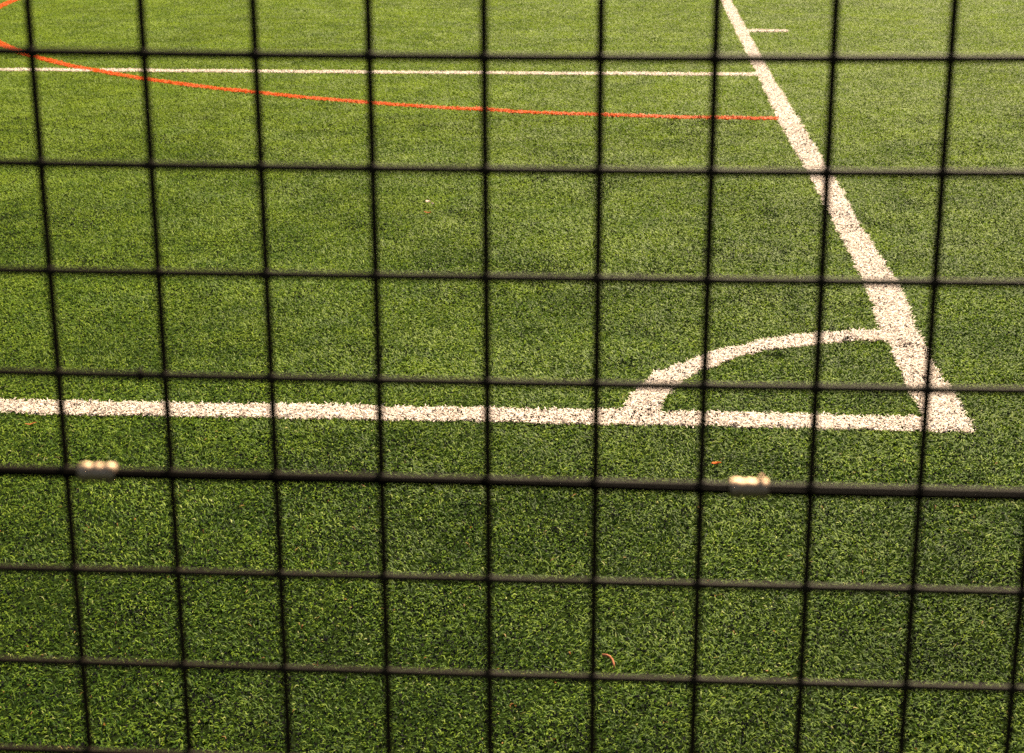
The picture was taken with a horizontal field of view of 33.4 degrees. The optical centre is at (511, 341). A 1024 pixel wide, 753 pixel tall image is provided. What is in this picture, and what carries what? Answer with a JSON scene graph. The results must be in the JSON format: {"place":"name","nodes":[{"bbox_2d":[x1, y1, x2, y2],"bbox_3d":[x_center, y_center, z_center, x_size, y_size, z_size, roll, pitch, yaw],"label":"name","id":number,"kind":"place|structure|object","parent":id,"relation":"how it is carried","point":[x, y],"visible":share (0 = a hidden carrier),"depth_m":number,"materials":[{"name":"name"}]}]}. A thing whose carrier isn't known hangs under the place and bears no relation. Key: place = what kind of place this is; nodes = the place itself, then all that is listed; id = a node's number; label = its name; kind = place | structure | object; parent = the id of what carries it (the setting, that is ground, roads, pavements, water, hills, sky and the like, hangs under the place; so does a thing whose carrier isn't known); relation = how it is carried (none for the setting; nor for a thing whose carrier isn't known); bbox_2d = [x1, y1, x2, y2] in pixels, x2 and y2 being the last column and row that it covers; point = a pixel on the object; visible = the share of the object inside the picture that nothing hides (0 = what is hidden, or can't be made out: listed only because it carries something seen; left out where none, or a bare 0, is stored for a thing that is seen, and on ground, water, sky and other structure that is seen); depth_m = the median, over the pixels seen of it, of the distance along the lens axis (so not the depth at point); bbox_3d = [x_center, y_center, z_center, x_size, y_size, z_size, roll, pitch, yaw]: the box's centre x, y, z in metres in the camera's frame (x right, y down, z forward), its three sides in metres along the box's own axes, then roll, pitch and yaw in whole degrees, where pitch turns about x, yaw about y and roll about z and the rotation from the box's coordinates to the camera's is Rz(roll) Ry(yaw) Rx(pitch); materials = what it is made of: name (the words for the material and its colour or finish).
{"place":"outdoors","nodes":[
{"label":"outdoors","id":0,"kind":"place"},
{"bbox_2d":[0,0,1023,752],"bbox_3d":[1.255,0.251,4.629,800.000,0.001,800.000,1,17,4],"label":"ground","id":1,"kind":"structure","parent":0,"point":[354,646],"depth_m":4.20,"materials":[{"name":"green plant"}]},
{"bbox_2d":[0,67,757,75],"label":"penalty box line","id":2,"kind":"object","parent":1,"relation":"on","point":[22,69],"visible":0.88,"depth_m":11.20,"materials":[{"name":"white paint"}]},
{"bbox_2d":[0,0,778,120],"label":"orange marking line","id":3,"kind":"object","parent":1,"relation":"on","point":[107,72],"visible":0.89,"depth_m":10.01,"materials":[{"name":"paint"}]},
{"bbox_2d":[0,397,932,431],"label":"goal line","id":4,"kind":"object","parent":1,"relation":"on","point":[737,419],"visible":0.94,"depth_m":4.77,"materials":[{"name":"white paint"}]},
{"bbox_2d":[0,0,1023,752],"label":"fence","id":5,"kind":"object","parent":1,"relation":"on","point":[760,488],"visible":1,"depth_m":0.78,"materials":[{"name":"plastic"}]},
{"bbox_2d":[602,654,614,668],"bbox_3d":[0.192,0.625,3.342,0.012,0.010,0.059,-7,18,-21],"label":"curled stem","id":6,"kind":"object","parent":1,"relation":"on","point":[608,656],"visible":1,"depth_m":3.34,"materials":[{"name":"orange plant"}]},
{"bbox_2d":[620,327,888,412],"bbox_3d":[0.715,0.063,5.217,1.193,0.021,0.308,-14,22,-38],"label":"corner arc","id":7,"kind":"object","parent":1,"relation":"on","point":[638,401],"visible":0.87,"depth_m":5.29,"materials":[{"name":"white paint"}]},
{"bbox_2d":[746,29,787,32],"bbox_3d":[1.989,-2.420,13.306,0.355,0.023,0.162,1,17,4],"label":"touch line tick","id":8,"kind":"object","parent":1,"relation":"on","point":[768,30],"visible":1,"depth_m":13.29,"materials":[{"name":"white paint"}]},
{"bbox_2d":[722,0,975,433],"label":"touch line","id":9,"kind":"object","parent":1,"relation":"on","point":[781,107],"visible":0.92,"depth_m":6.27,"materials":[{"name":"white paint"}]}
]}

